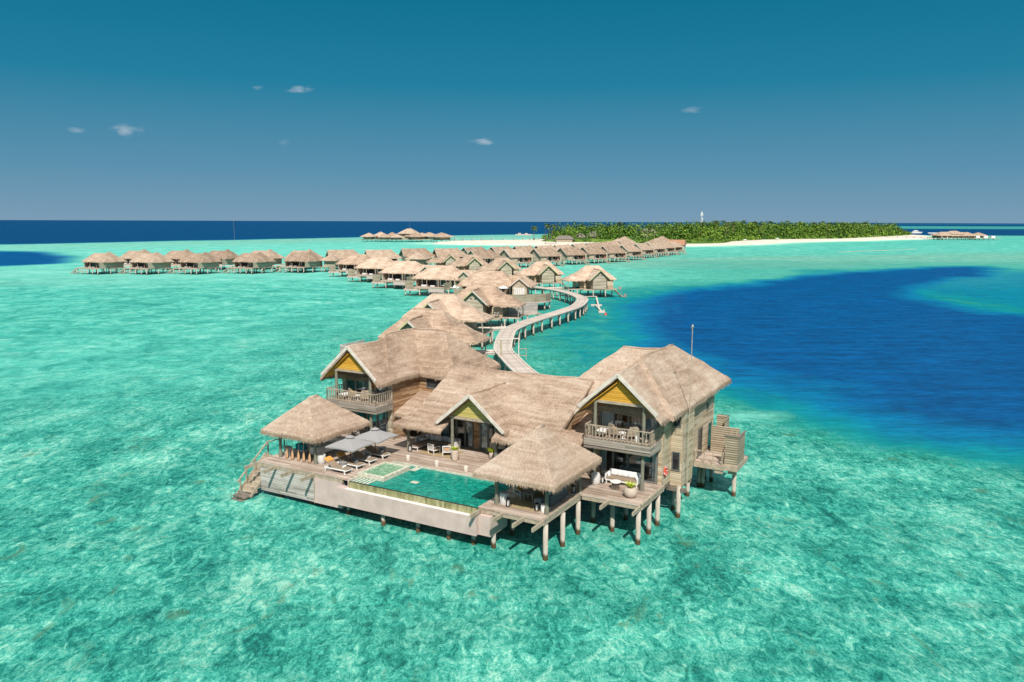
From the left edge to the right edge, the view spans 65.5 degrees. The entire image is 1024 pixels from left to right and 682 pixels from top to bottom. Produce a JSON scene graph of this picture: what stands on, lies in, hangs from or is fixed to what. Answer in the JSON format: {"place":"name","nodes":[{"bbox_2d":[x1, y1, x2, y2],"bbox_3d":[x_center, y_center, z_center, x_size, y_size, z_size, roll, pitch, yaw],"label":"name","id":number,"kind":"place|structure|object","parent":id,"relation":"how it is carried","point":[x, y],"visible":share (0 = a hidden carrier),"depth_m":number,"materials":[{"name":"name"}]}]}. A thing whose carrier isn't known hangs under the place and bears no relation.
{"place":"outdoors","nodes":[
{"label":"outdoors","id":0,"kind":"place"},
{"bbox_2d":[310,441,333,456],"bbox_3d":[-14.156,8.168,59.769,0.760,0.800,2.000,5,10,29],"label":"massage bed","id":1,"kind":"object","parent":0,"point":[323,449],"visible":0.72,"depth_m":59.52,"materials":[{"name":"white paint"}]},
{"bbox_2d":[0,220,1023,681],"bbox_3d":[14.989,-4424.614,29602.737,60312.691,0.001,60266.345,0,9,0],"label":"sea water","id":2,"kind":"structure","parent":0,"point":[866,524],"depth_m":59.44,"materials":[{"name":"liquid"}]},
{"bbox_2d":[71,252,127,274],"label":"lagoon villa","id":3,"kind":"object","parent":2,"relation":"in","point":[103,261],"visible":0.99,"depth_m":299.35,"materials":[{"name":"plant"}]},
{"bbox_2d":[114,249,150,269],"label":"lagoon villa","id":4,"kind":"object","parent":2,"relation":"in","point":[129,255],"visible":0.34,"depth_m":326.25,"materials":[{"name":"plant"}]},
{"bbox_2d":[118,252,174,274],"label":"lagoon villa","id":5,"kind":"object","parent":2,"relation":"in","point":[148,261],"visible":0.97,"depth_m":299.38,"materials":[{"name":"plant"}]},
{"bbox_2d":[157,249,192,269],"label":"lagoon villa","id":6,"kind":"object","parent":2,"relation":"in","point":[176,256],"visible":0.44,"depth_m":327.45,"materials":[{"name":"plant"}]},
{"bbox_2d":[167,252,222,274],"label":"lagoon villa","id":7,"kind":"object","parent":2,"relation":"in","point":[200,261],"visible":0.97,"depth_m":301.19,"materials":[{"name":"plant"}]},
{"bbox_2d":[104,265,325,271],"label":"jetty","id":8,"kind":"object","parent":2,"relation":"in","point":[215,268],"visible":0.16,"depth_m":316.31,"materials":[{"name":"wood"}]},
{"bbox_2d":[204,249,238,269],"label":"lagoon villa","id":9,"kind":"object","parent":2,"relation":"in","point":[227,256],"visible":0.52,"depth_m":328.40,"materials":[{"name":"plant"}]},
{"bbox_2d":[221,252,275,273],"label":"lagoon villa","id":10,"kind":"object","parent":2,"relation":"in","point":[248,261],"visible":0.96,"depth_m":304.79,"materials":[{"name":"plant"}]},
{"bbox_2d":[251,249,284,269],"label":"lagoon villa","id":11,"kind":"object","parent":2,"relation":"in","point":[275,256],"visible":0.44,"depth_m":331.96,"materials":[{"name":"plant"}]},
{"bbox_2d":[273,251,322,272],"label":"lagoon villa","id":12,"kind":"object","parent":2,"relation":"in","point":[298,260],"visible":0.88,"depth_m":311.29,"materials":[{"name":"plant"}]},
{"bbox_2d":[274,249,323,269],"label":"lagoon villa","id":13,"kind":"object","parent":2,"relation":"in","point":[301,251],"visible":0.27,"depth_m":334.52,"materials":[{"name":"plant"}]},
{"bbox_2d":[320,254,341,271],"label":"pyramid kiosk","id":14,"kind":"object","parent":2,"relation":"in","point":[331,259],"visible":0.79,"depth_m":312.90,"materials":[{"name":"plant"}]},
{"bbox_2d":[325,249,358,258],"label":"row villa","id":15,"kind":"object","parent":2,"relation":"in","point":[341,254],"visible":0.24,"depth_m":335.40,"materials":[{"name":"paint"}]},
{"bbox_2d":[328,254,370,276],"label":"deck villa","id":16,"kind":"object","parent":2,"relation":"in","point":[350,261],"visible":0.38,"depth_m":289.59,"materials":[{"name":"plant"}]},
{"bbox_2d":[340,340,363,351],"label":"privacy screen","id":17,"kind":"object","parent":2,"relation":"in","point":[342,346],"visible":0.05,"depth_m":104.30,"materials":[{"name":"grey wood"}]},
{"bbox_2d":[360,233,377,241],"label":"pyramid kiosk","id":18,"kind":"object","parent":2,"relation":"in","point":[368,236],"visible":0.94,"depth_m":779.54,"materials":[{"name":"wicker"}]},
{"bbox_2d":[347,257,396,282],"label":"deck villa","id":19,"kind":"object","parent":2,"relation":"in","point":[369,268],"visible":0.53,"depth_m":265.07,"materials":[{"name":"plant"}]},
{"bbox_2d":[364,249,401,260],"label":"row villa","id":20,"kind":"object","parent":2,"relation":"in","point":[391,255],"visible":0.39,"depth_m":337.14,"materials":[{"name":"paint"}]},
{"bbox_2d":[371,261,431,288],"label":"deck villa","id":21,"kind":"object","parent":2,"relation":"in","point":[398,273],"visible":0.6,"depth_m":240.19,"materials":[{"name":"plant"}]},
{"bbox_2d":[389,273,416,279],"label":"glass door","id":22,"kind":"structure","parent":21,"relation":"in","point":[396,276],"depth_m":242.04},
{"bbox_2d":[362,228,441,241],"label":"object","id":23,"kind":"structure","parent":2,"relation":"in","point":[406,232],"depth_m":782.66,"materials":[{"name":"plant"}]},
{"bbox_2d":[405,233,424,239],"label":"pyramid kiosk","id":24,"kind":"object","parent":2,"relation":"in","point":[413,236],"visible":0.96,"depth_m":772.10,"materials":[{"name":"plant"}]},
{"bbox_2d":[399,248,435,264],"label":"row villa","id":25,"kind":"object","parent":2,"relation":"in","point":[405,253],"visible":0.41,"depth_m":354.81,"materials":[{"name":"paint"}]},
{"bbox_2d":[405,252,431,264],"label":"pyramid kiosk","id":26,"kind":"object","parent":2,"relation":"in","point":[420,258],"visible":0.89,"depth_m":330.68,"materials":[{"name":"plant"}]},
{"bbox_2d":[378,308,489,355],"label":"gable villa","id":27,"kind":"object","parent":2,"relation":"in","point":[440,319],"visible":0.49,"depth_m":106.12,"materials":[{"name":"plant"}]},
{"bbox_2d":[403,265,474,295],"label":"deck villa","id":28,"kind":"object","parent":2,"relation":"in","point":[433,278],"visible":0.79,"depth_m":216.03,"materials":[{"name":"plant"}]},
{"bbox_2d":[421,279,453,286],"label":"glass door","id":29,"kind":"structure","parent":28,"relation":"in","point":[429,282],"depth_m":218.29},
{"bbox_2d":[429,232,453,241],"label":"pyramid kiosk","id":30,"kind":"object","parent":2,"relation":"in","point":[441,236],"visible":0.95,"depth_m":755.89,"materials":[{"name":"plant"}]},
{"bbox_2d":[426,252,460,268],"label":"gable villa","id":31,"kind":"object","parent":2,"relation":"in","point":[445,258],"visible":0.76,"depth_m":302.65,"materials":[{"name":"plant"}]},
{"bbox_2d":[402,293,494,348],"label":"gable villa","id":32,"kind":"object","parent":2,"relation":"in","point":[461,310],"visible":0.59,"depth_m":128.15,"materials":[{"name":"plant"}]},
{"bbox_2d":[432,248,466,257],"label":"row villa","id":33,"kind":"object","parent":2,"relation":"in","point":[436,252],"visible":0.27,"depth_m":356.98,"materials":[{"name":"paint"}]},
{"bbox_2d":[244,433,664,560],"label":"timber deck","id":34,"kind":"structure","parent":2,"relation":"in","point":[312,482],"depth_m":55.25,"materials":[{"name":"brown wood"}]},
{"bbox_2d":[231,438,285,501],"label":"sea steps","id":35,"kind":"structure","parent":34,"relation":"attached to","point":[251,483],"depth_m":58.90,"materials":[{"name":"wood"}]},
{"bbox_2d":[260,394,370,463],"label":"thatched pavilion","id":36,"kind":"structure","parent":34,"relation":"on","point":[314,420],"depth_m":58.38,"materials":[{"name":"plant"}]},
{"bbox_2d":[317,453,325,463],"bbox_3d":[-13.795,8.541,57.700,0.600,0.680,0.594,0,9,0],"label":"white pot","id":37,"kind":"object","parent":34,"relation":"on","point":[321,457],"visible":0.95,"depth_m":57.46,"materials":[{"name":"ceramic"}]},
{"bbox_2d":[324,456,352,474],"bbox_3d":[-12.189,8.709,55.842,2.070,0.930,0.760,5,10,29],"label":"sun lounger","id":38,"kind":"object","parent":34,"relation":"on","point":[332,462],"visible":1,"depth_m":55.84,"materials":[{"name":"fabric"}]},
{"bbox_2d":[325,435,374,467],"bbox_3d":[-11.544,7.802,56.883,2.480,2.400,2.480,5,10,27],"label":"parasol","id":39,"kind":"object","parent":34,"relation":"on","point":[350,443],"visible":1,"depth_m":56.25,"materials":[{"name":"white fabric"}]},
{"bbox_2d":[336,451,364,469],"bbox_3d":[-11.558,8.546,56.943,2.070,0.930,0.760,5,10,29],"label":"sun lounger","id":40,"kind":"object","parent":34,"relation":"on","point":[341,455],"visible":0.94,"depth_m":56.96,"materials":[{"name":"white paint"}]},
{"bbox_2d":[349,451,376,464],"bbox_3d":[-10.888,8.372,58.114,2.070,0.930,0.760,5,10,29],"label":"sun lounger","id":41,"kind":"object","parent":34,"relation":"on","point":[361,456],"visible":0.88,"depth_m":57.91,"materials":[{"name":"fabric"}]},
{"bbox_2d":[354,427,398,458],"bbox_3d":[-10.137,7.483,59.039,2.480,2.400,2.480,5,10,27],"label":"parasol","id":42,"kind":"object","parent":34,"relation":"on","point":[376,435],"visible":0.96,"depth_m":58.45,"materials":[{"name":"white fabric"}]},
{"bbox_2d":[363,445,390,458],"bbox_3d":[-10.129,8.176,59.439,2.070,0.930,0.760,5,10,29],"label":"sun lounger","id":43,"kind":"object","parent":34,"relation":"on","point":[370,448],"visible":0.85,"depth_m":59.29,"materials":[{"name":"fabric"}]},
{"bbox_2d":[336,461,512,544],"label":"swimming pool","id":44,"kind":"structure","parent":34,"relation":"in","point":[448,501],"depth_m":52.07,"materials":[{"name":"liquid"}]},
{"bbox_2d":[357,461,410,481],"bbox_3d":[-8.958,9.226,55.874,2.300,0.500,3.050,5,10,29],"label":"jacuzzi","id":45,"kind":"object","parent":44,"relation":"in","point":[384,471],"visible":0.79,"depth_m":55.52,"materials":[{"name":"stone"}]},
{"bbox_2d":[411,433,460,450],"bbox_3d":[-5.958,7.955,61.375,3.370,0.800,2.200,5,10,29],"label":"corner sofa","id":46,"kind":"object","parent":34,"relation":"on","point":[417,443],"visible":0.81,"depth_m":61.72,"materials":[{"name":"fabric"}]},
{"bbox_2d":[419,448,462,457],"bbox_3d":[-5.360,8.461,60.643,2.900,0.012,1.900,5,10,29],"label":"verandah rug","id":47,"kind":"object","parent":34,"relation":"on","point":[439,453],"visible":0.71,"depth_m":60.27,"materials":[{"name":"fabric"}]},
{"bbox_2d":[427,443,439,454],"bbox_3d":[-5.910,8.112,60.236,0.700,0.832,0.716,8,12,44],"label":"armchair","id":48,"kind":"object","parent":47,"relation":"on","point":[433,449],"visible":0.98,"depth_m":60.05,"materials":[{"name":"white paint"}]},
{"bbox_2d":[450,446,459,460],"bbox_3d":[-4.189,8.270,58.489,0.885,1.047,0.831,5,10,29],"label":"potted plant","id":49,"kind":"object","parent":34,"relation":"on","point":[454,453],"visible":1,"depth_m":58.31,"materials":[{"name":"green plant"}]},
{"bbox_2d":[500,490,508,504],"bbox_3d":[-0.473,9.758,49.556,0.600,0.780,0.594,0,9,0],"label":"white pot","id":50,"kind":"object","parent":34,"relation":"on","point":[504,494],"visible":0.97,"depth_m":49.31,"materials":[{"name":"ceramic"}]},
{"bbox_2d":[505,490,544,511],"bbox_3d":[1.399,10.033,50.325,2.450,0.012,3.600,5,10,29],"label":"jute rug","id":51,"kind":"object","parent":34,"relation":"on","point":[526,504],"visible":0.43,"depth_m":49.82,"materials":[{"name":"wicker"}]},
{"bbox_2d":[521,487,543,501],"bbox_3d":[1.395,9.705,50.627,0.840,0.580,1.900,5,10,29],"label":"table","id":52,"kind":"object","parent":51,"relation":"on","point":[530,491],"visible":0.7,"depth_m":50.12,"materials":[{"name":"grey wood"}]},
{"bbox_2d":[472,425,601,514],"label":"thatched pavilion","id":53,"kind":"structure","parent":34,"relation":"on","point":[543,458],"depth_m":48.52,"materials":[{"name":"plant"}]},
{"bbox_2d":[538,485,567,508],"bbox_3d":[2.599,9.693,49.994,0.850,0.800,2.500,5,10,29],"label":"screen","id":54,"kind":"object","parent":34,"relation":"on","point":[555,497],"visible":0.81,"depth_m":49.45,"materials":[{"name":"wicker"}]},
{"bbox_2d":[591,472,599,484],"bbox_3d":[5.615,9.207,53.365,0.620,0.780,0.614,0,9,0],"label":"white pot","id":55,"kind":"object","parent":34,"relation":"on","point":[595,478],"visible":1,"depth_m":53.13,"materials":[{"name":"ceramic"}]},
{"bbox_2d":[610,479,620,489],"bbox_3d":[6.815,9.479,52.370,0.720,0.554,0.720,5,10,29],"label":"round table","id":56,"kind":"object","parent":34,"relation":"on","point":[615,482],"visible":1,"depth_m":52.25,"materials":[{"name":"white paint"}]},
{"bbox_2d":[605,468,640,487],"bbox_3d":[7.475,9.188,53.401,2.340,0.820,0.840,5,10,29],"label":"white sofa","id":57,"kind":"object","parent":34,"relation":"on","point":[622,479],"visible":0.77,"depth_m":53.15,"materials":[{"name":"paint"}]},
{"bbox_2d":[624,481,638,497],"bbox_3d":[7.553,9.495,50.820,1.034,0.980,0.960,5,10,29],"label":"potted plant","id":58,"kind":"object","parent":34,"relation":"on","point":[630,490],"visible":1,"depth_m":50.59,"materials":[{"name":"green plant"}]},
{"bbox_2d":[447,254,487,270],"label":"gable villa","id":59,"kind":"object","parent":2,"relation":"in","point":[471,262],"visible":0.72,"depth_m":280.77,"materials":[{"name":"plant"}]},
{"bbox_2d":[461,246,485,253],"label":"row villa","id":60,"kind":"object","parent":2,"relation":"in","point":[465,250],"visible":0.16,"depth_m":374.51,"materials":[{"name":"paint"}]},
{"bbox_2d":[467,249,502,263],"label":"row villa","id":61,"kind":"object","parent":2,"relation":"in","point":[488,256],"visible":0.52,"depth_m":338.35,"materials":[{"name":"plant"}]},
{"bbox_2d":[473,326,505,342],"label":"branch walkway","id":62,"kind":"structure","parent":2,"relation":"in","point":[488,328],"depth_m":131.78,"materials":[{"name":"paint"}]},
{"bbox_2d":[457,283,525,326],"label":"gable villa","id":63,"kind":"object","parent":2,"relation":"in","point":[490,298],"visible":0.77,"depth_m":149.24,"materials":[{"name":"plant"}]},
{"bbox_2d":[453,271,537,295],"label":"deck villa","id":64,"kind":"object","parent":2,"relation":"in","point":[518,284],"visible":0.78,"depth_m":193.60,"materials":[{"name":"plant"}]},
{"bbox_2d":[476,257,521,275],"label":"gable villa","id":65,"kind":"object","parent":2,"relation":"in","point":[507,266],"visible":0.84,"depth_m":257.80,"materials":[{"name":"plant"}]},
{"bbox_2d":[489,246,511,253],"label":"row villa","id":66,"kind":"object","parent":2,"relation":"in","point":[497,250],"visible":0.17,"depth_m":383.80,"materials":[{"name":"paint"}]},
{"bbox_2d":[499,248,534,267],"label":"row villa","id":67,"kind":"object","parent":2,"relation":"in","point":[519,256],"visible":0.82,"depth_m":350.42,"materials":[{"name":"plant"}]},
{"bbox_2d":[498,303,541,326],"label":"slat wall","id":68,"kind":"structure","parent":2,"relation":"in","point":[527,309],"depth_m":155.59,"materials":[{"name":"grey wood"}]},
{"bbox_2d":[512,245,533,251],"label":"row villa","id":69,"kind":"object","parent":2,"relation":"in","point":[529,248],"visible":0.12,"depth_m":396.56,"materials":[{"name":"paint"}]},
{"bbox_2d":[320,328,731,517],"bbox_3d":[0.874,5.879,64.082,29.494,12.348,16.933,5,10,29],"label":"overwater villa","id":70,"kind":"object","parent":2,"relation":"in","point":[436,382],"visible":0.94,"depth_m":59.30,"materials":[{"name":"wicker"}]},
{"bbox_2d":[346,379,386,399],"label":"glass door","id":71,"kind":"structure","parent":70,"relation":"in","point":[355,385],"depth_m":65.22,"materials":[{"name":"glass"}]},
{"bbox_2d":[351,411,387,433],"bbox_3d":[-11.851,6.497,65.429,4.310,2.400,0.247,5,10,29],"label":"glass door","id":72,"kind":"structure","parent":70,"relation":"in","point":[380,421],"depth_m":64.82,"materials":[{"name":"glass"}]},
{"bbox_2d":[426,378,441,388],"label":"window","id":73,"kind":"structure","parent":70,"relation":"in","point":[430,383],"depth_m":66.26,"materials":[{"name":"glass"}]},
{"bbox_2d":[440,419,473,447],"bbox_3d":[-4.280,7.078,62.303,3.110,2.230,0.246,5,10,29],"label":"glass door","id":74,"kind":"structure","parent":70,"relation":"in","point":[446,432],"depth_m":61.88,"materials":[{"name":"glass"}]},
{"bbox_2d":[479,422,510,452],"bbox_3d":[-1.106,7.355,60.530,3.110,2.230,0.247,5,10,29],"label":"glass door","id":75,"kind":"structure","parent":70,"relation":"in","point":[483,429],"depth_m":61.10,"materials":[{"name":"glass"}]},
{"bbox_2d":[608,423,622,438],"bbox_3d":[6.897,5.962,53.227,0.716,0.932,0.700,-5,10,-30],"label":"armchair","id":76,"kind":"object","parent":70,"relation":"on","point":[611,425],"visible":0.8,"depth_m":53.03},
{"bbox_2d":[598,449,657,483],"bbox_3d":[7.924,8.226,54.358,4.260,2.400,0.247,5,10,29],"label":"glass door","id":77,"kind":"structure","parent":70,"relation":"in","point":[602,453],"depth_m":54.32,"materials":[{"name":"glass"}]},
{"bbox_2d":[599,411,658,437],"bbox_3d":[7.934,5.245,53.911,4.260,2.170,0.247,5,10,29],"label":"glass door","id":78,"kind":"structure","parent":70,"relation":"in","point":[605,417],"depth_m":54.31,"materials":[{"name":"glass"}]},
{"bbox_2d":[626,427,638,440],"bbox_3d":[7.967,6.055,52.629,0.700,0.932,0.716,-1,9,-5],"label":"armchair","id":79,"kind":"object","parent":70,"relation":"on","point":[634,428],"visible":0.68,"depth_m":52.31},
{"bbox_2d":[622,416,645,431],"bbox_3d":[8.911,5.536,55.395,1.900,1.000,2.080,5,10,29],"label":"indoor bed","id":80,"kind":"object","parent":70,"relation":"in","point":[635,422],"visible":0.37,"depth_m":54.87,"materials":[{"name":"fabric"}]},
{"bbox_2d":[619,454,651,474],"bbox_3d":[8.776,8.603,56.044,1.900,1.000,2.080,5,10,29],"label":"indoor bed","id":81,"kind":"object","parent":70,"relation":"in","point":[634,463],"visible":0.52,"depth_m":55.91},
{"bbox_2d":[671,451,679,470],"bbox_3d":[11.141,8.181,54.195,0.590,1.340,0.058,5,10,29],"label":"window","id":82,"kind":"structure","parent":70,"relation":"in","point":[675,461],"depth_m":54.20,"materials":[{"name":"glass"}]},
{"bbox_2d":[673,416,681,427],"bbox_3d":[11.151,5.362,53.772,0.590,0.940,0.058,5,10,29],"label":"window","id":83,"kind":"structure","parent":70,"relation":"in","point":[677,423],"depth_m":53.76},
{"bbox_2d":[685,324,693,487],"bbox_3d":[11.918,4.466,53.701,0.320,11.300,0.190,5,10,29],"label":"lightning rod","id":84,"kind":"object","parent":70,"relation":"attached to","point":[692,326],"visible":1,"depth_m":53.68,"materials":[{"name":"metal"}]},
{"bbox_2d":[697,426,702,456],"bbox_3d":[14.085,7.523,59.650,0.048,2.140,1.140,5,10,29],"label":"side door","id":85,"kind":"structure","parent":70,"relation":"in","point":[700,431],"depth_m":59.66,"materials":[{"name":"glass"}]},
{"bbox_2d":[707,421,711,447],"bbox_3d":[15.362,7.265,61.903,0.048,1.990,0.940,5,10,29],"label":"side door","id":86,"kind":"structure","parent":70,"relation":"in","point":[710,423],"depth_m":61.87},
{"bbox_2d":[510,291,550,309],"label":"villa terrace deck","id":87,"kind":"object","parent":2,"relation":"in","point":[536,298],"visible":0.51,"depth_m":178.29,"materials":[{"name":"grey wood"}]},
{"bbox_2d":[513,261,566,289],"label":"gable villa","id":88,"kind":"object","parent":2,"relation":"in","point":[542,272],"visible":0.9,"depth_m":234.44,"materials":[{"name":"plant"}]},
{"bbox_2d":[493,286,587,373],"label":"curved walkway","id":89,"kind":"structure","parent":2,"relation":"in","point":[511,359],"depth_m":136.40,"materials":[{"name":"paint"}]},
{"bbox_2d":[498,338,526,359],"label":"walkway gate","id":90,"kind":"structure","parent":89,"relation":"on","point":[501,347],"depth_m":104.42,"materials":[{"name":"paint"}]},
{"bbox_2d":[529,247,563,265],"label":"row villa","id":91,"kind":"object","parent":2,"relation":"in","point":[550,254],"visible":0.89,"depth_m":362.31,"materials":[{"name":"plant"}]},
{"bbox_2d":[557,247,589,264],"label":"row villa","id":92,"kind":"object","parent":2,"relation":"in","point":[576,254],"visible":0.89,"depth_m":375.58,"materials":[{"name":"paint"}]},
{"bbox_2d":[560,265,623,297],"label":"gable villa","id":93,"kind":"object","parent":2,"relation":"in","point":[587,278],"visible":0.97,"depth_m":213.07,"materials":[{"name":"plant"}]},
{"bbox_2d":[578,246,609,263],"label":"row villa","id":94,"kind":"object","parent":2,"relation":"in","point":[597,253],"visible":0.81,"depth_m":388.76,"materials":[{"name":"paint"}]},
{"bbox_2d":[585,296,604,312],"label":"floating dock","id":95,"kind":"object","parent":2,"relation":"on","point":[597,305],"visible":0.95,"depth_m":190.84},
{"bbox_2d":[601,245,629,261],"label":"row villa","id":96,"kind":"object","parent":2,"relation":"in","point":[615,251],"visible":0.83,"depth_m":402.26,"materials":[{"name":"paint"}]},
{"bbox_2d":[616,244,645,259],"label":"row villa","id":97,"kind":"object","parent":2,"relation":"in","point":[632,250],"visible":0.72,"depth_m":423.00,"materials":[{"name":"paint"}]},
{"bbox_2d":[630,243,659,257],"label":"row villa","id":98,"kind":"object","parent":2,"relation":"in","point":[645,248],"visible":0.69,"depth_m":448.07,"materials":[{"name":"paint"}]},
{"bbox_2d":[646,242,668,256],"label":"row villa","id":99,"kind":"object","parent":2,"relation":"in","point":[658,247],"visible":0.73,"depth_m":466.78,"materials":[{"name":"paint"}]},
{"bbox_2d":[645,236,669,243],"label":"hall building","id":100,"kind":"structure","parent":2,"relation":"in","point":[662,239],"depth_m":581.43,"materials":[{"name":"wicker"}]},
{"bbox_2d":[658,241,678,254],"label":"row villa","id":101,"kind":"object","parent":2,"relation":"in","point":[669,246],"visible":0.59,"depth_m":484.98,"materials":[{"name":"paint"}]},
{"bbox_2d":[667,241,685,254],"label":"row villa","id":102,"kind":"object","parent":2,"relation":"in","point":[679,247],"visible":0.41,"depth_m":501.17,"materials":[{"name":"paint"}]},
{"bbox_2d":[694,414,747,496],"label":"side terrace","id":103,"kind":"structure","parent":2,"relation":"in","point":[723,452],"depth_m":58.57,"materials":[{"name":"brown wood"}]},
{"bbox_2d":[928,231,979,239],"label":"overwater restaurant","id":104,"kind":"structure","parent":2,"relation":"in","point":[952,234],"depth_m":947.21,"materials":[{"name":"plant"}]},
{"bbox_2d":[0,0,1023,222],"label":"sky","id":105,"kind":"structure","parent":0,"point":[777,111],"materials":[{"name":"blue"}]},
{"bbox_2d":[433,235,932,245],"bbox_3d":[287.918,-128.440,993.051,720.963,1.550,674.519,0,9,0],"label":"sand beach","id":106,"kind":"structure","parent":0,"point":[541,242],"depth_m":750.72,"materials":[{"name":"sand"}]},
{"bbox_2d":[555,236,574,241],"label":"island house","id":107,"kind":"structure","parent":106,"relation":"on","point":[564,238],"depth_m":732.76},
{"bbox_2d":[542,233,907,243],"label":"undergrowth","id":108,"kind":"object","parent":106,"relation":"on","point":[698,241],"visible":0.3,"depth_m":757.25,"materials":[{"name":"green plant"}]},
{"bbox_2d":[541,220,910,242],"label":"woodland","id":109,"kind":"object","parent":106,"relation":"on","point":[709,231],"visible":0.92,"depth_m":854.79,"materials":[{"name":"green plant"}]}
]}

